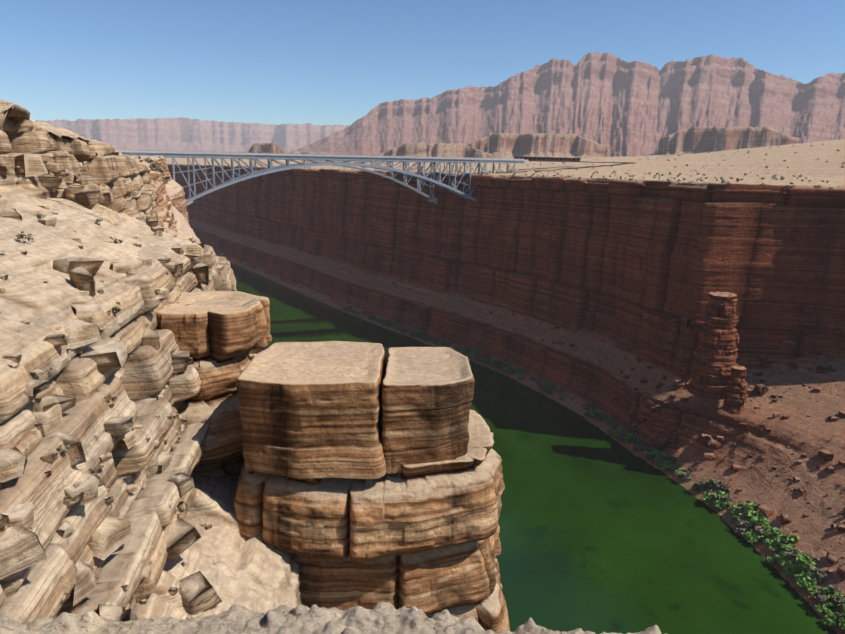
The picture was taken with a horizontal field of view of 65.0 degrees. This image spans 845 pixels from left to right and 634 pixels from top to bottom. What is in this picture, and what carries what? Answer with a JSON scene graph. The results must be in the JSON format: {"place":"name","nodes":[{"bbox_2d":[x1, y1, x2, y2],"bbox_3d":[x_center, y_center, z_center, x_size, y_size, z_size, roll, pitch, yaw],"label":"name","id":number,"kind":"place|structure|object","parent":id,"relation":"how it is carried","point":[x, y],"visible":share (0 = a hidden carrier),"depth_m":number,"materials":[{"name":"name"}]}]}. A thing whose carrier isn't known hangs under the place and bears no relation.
{"place":"outdoors","nodes":[
{"label":"outdoors","id":0,"kind":"place"},
{"bbox_2d":[35,117,348,151],"bbox_3d":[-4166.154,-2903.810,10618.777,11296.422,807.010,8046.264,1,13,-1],"label":"mesa","id":1,"kind":"structure","parent":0,"point":[182,134],"depth_m":11472.47,"materials":[{"name":"stone"}]},
{"bbox_2d":[133,156,255,356],"bbox_3d":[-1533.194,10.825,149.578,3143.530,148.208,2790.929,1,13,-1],"label":"cliff face","id":2,"kind":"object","parent":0,"point":[171,205],"depth_m":195.65},
{"bbox_2d":[0,100,301,623],"bbox_3d":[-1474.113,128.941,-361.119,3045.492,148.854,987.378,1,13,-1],"label":"rocky hillside","id":3,"kind":"structure","parent":2,"relation":"on","point":[256,574],"depth_m":23.13,"materials":[{"name":"beige stone"}]},
{"bbox_2d":[0,195,195,513],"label":"slope tufts","id":4,"kind":"object","parent":3,"relation":"on","point":[28,237],"depth_m":25.77,"materials":[{"name":"plant"}]},
{"bbox_2d":[0,154,253,621],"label":"boulders","id":5,"kind":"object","parent":3,"relation":"on","point":[21,547],"depth_m":20.64,"materials":[{"name":"beige stone"}]},
{"bbox_2d":[233,409,509,632],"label":"pillar base","id":6,"kind":"object","parent":3,"relation":"on","point":[424,537],"visible":0.56,"depth_m":26.57,"materials":[{"name":"brown stone"}]},
{"bbox_2d":[237,341,385,478],"bbox_3d":[-4.395,3.655,28.332,5.940,3.772,6.505,1,13,-1],"label":"pillar cap","id":7,"kind":"object","parent":6,"relation":"on","point":[310,410],"visible":0.9,"depth_m":25.60,"materials":[{"name":"beige stone"}]},
{"bbox_2d":[381,347,474,473],"bbox_3d":[0.189,3.801,28.716,3.820,3.673,5.864,1,13,-1],"label":"pillar cap","id":8,"kind":"object","parent":6,"relation":"on","point":[427,395],"visible":0.98,"depth_m":26.32,"materials":[{"name":"beige stone"}]},
{"bbox_3d":[-6.926,16.481,-1.365,17.615,28.161,14.666,1,13,-1],"label":"cam ledge","id":9,"kind":"object","parent":3,"relation":"on","visible":0},
{"bbox_2d":[0,602,666,633],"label":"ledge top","id":10,"kind":"object","parent":9,"relation":"on","point":[383,618],"visible":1,"depth_m":2.52,"materials":[{"name":"beige stone"}]},
{"bbox_2d":[136,156,169,183],"bbox_3d":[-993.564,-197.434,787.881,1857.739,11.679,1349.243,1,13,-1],"label":"shrubs","id":11,"kind":"object","parent":2,"relation":"on","point":[155,167],"depth_m":186.04,"materials":[{"name":"green plant"}]},
{"bbox_2d":[156,291,271,480],"bbox_3d":[-10.858,10.840,33.706,10.483,23.602,10.412,1,13,-1],"label":"rock outcrop","id":12,"kind":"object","parent":2,"relation":"on","point":[220,336],"depth_m":29.46,"materials":[{"name":"beige stone"}]},
{"bbox_2d":[162,154,468,205],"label":"bridge supports","id":13,"kind":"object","parent":2,"relation":"on","point":[434,200],"visible":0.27,"depth_m":541.47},
{"bbox_2d":[165,157,460,199],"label":"bridge truss","id":14,"kind":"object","parent":13,"relation":"attached to","point":[387,177],"visible":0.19,"depth_m":515.55,"materials":[{"name":"grey metal"}]},
{"bbox_2d":[118,150,528,163],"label":"concrete bridge","id":15,"kind":"structure","parent":2,"relation":"on","point":[272,154],"depth_m":452.66,"materials":[{"name":"grey concrete"}]},
{"bbox_2d":[121,149,523,202],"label":"arch bridge","id":16,"kind":"structure","parent":15,"relation":"attached to","point":[287,166],"depth_m":459.19,"materials":[{"name":"grey metal"}]},
{"bbox_2d":[227,142,329,154],"bbox_3d":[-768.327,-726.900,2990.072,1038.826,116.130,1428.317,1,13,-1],"label":"butte","id":17,"kind":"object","parent":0,"point":[273,148],"visible":0.17,"depth_m":2917.39,"materials":[{"name":"brown stone"}]},
{"bbox_2d":[0,0,844,125],"label":"sky","id":18,"kind":"structure","parent":0,"point":[277,62],"materials":[{"name":"blue"}]},
{"bbox_2d":[378,143,491,157],"bbox_3d":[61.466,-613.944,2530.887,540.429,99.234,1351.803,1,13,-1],"label":"mesa","id":19,"kind":"structure","parent":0,"point":[458,150],"depth_m":2404.75,"materials":[{"name":"stone"}]},
{"bbox_2d":[166,139,844,633],"bbox_3d":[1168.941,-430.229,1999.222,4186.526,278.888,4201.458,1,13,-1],"label":"wall","id":20,"kind":"structure","parent":0,"point":[648,255],"depth_m":392.24,"materials":[{"name":"brown stone"}]},
{"bbox_2d":[216,144,844,189],"bbox_3d":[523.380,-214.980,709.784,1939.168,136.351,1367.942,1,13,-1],"label":"desert shrubs","id":21,"kind":"object","parent":20,"relation":"on","point":[762,178],"depth_m":399.58,"materials":[{"name":"plant"}]},
{"bbox_2d":[317,247,757,433],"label":"boulders","id":22,"kind":"object","parent":20,"relation":"on","point":[664,362],"visible":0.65,"depth_m":407.62,"materials":[{"name":"brown stone"}]},
{"bbox_2d":[513,156,579,160],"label":"vendor building","id":23,"kind":"structure","parent":20,"relation":"on","point":[515,157],"depth_m":552.70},
{"bbox_2d":[520,157,579,160],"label":"vendor openings","id":24,"kind":"object","parent":23,"relation":"attached to","point":[534,158],"visible":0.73,"depth_m":554.68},
{"bbox_2d":[342,305,844,631],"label":"riverbank bushes","id":25,"kind":"object","parent":20,"relation":"on","point":[794,568],"depth_m":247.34,"materials":[{"name":"green plant"}]},
{"bbox_2d":[686,291,739,399],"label":"pinnacle","id":26,"kind":"object","parent":20,"relation":"on","point":[714,360],"visible":0.85,"depth_m":296.36,"materials":[{"name":"brown stone"}]},
{"bbox_2d":[622,314,844,578],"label":"talus boulders","id":27,"kind":"object","parent":20,"relation":"on","point":[707,440],"visible":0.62,"depth_m":302.92,"materials":[{"name":"brown stone"}]},
{"bbox_2d":[722,366,747,413],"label":"pinnacle","id":28,"kind":"object","parent":20,"relation":"on","point":[735,395],"visible":1,"depth_m":289.66,"materials":[{"name":"brown stone"}]},
{"bbox_2d":[230,263,836,633],"bbox_3d":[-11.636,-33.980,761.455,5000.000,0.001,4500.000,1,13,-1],"label":"river","id":29,"kind":"structure","parent":0,"point":[600,531],"depth_m":255.92,"materials":[{"name":"liquid"}]},
{"bbox_2d":[467,133,607,158],"bbox_3d":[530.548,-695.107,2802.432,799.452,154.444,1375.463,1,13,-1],"label":"mesa","id":30,"kind":"structure","parent":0,"point":[508,145],"depth_m":2641.03,"materials":[{"name":"stone"}]},
{"bbox_2d":[292,52,844,156],"bbox_3d":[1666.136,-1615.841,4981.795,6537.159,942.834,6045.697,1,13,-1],"label":"cliffs","id":31,"kind":"structure","parent":0,"point":[618,106],"depth_m":4786.88,"materials":[{"name":"stone"}]},
{"bbox_2d":[529,160,630,162],"bbox_3d":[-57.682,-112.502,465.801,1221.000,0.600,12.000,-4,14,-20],"label":"road","id":32,"kind":"structure","parent":0,"point":[581,161],"depth_m":527.62,"materials":[{"name":"grey asphalt"}]},
{"bbox_2d":[657,126,798,154],"bbox_3d":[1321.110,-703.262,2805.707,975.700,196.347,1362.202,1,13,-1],"label":"mesa","id":33,"kind":"structure","parent":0,"point":[697,139],"depth_m":2658.05,"materials":[{"name":"stone"}]}
]}

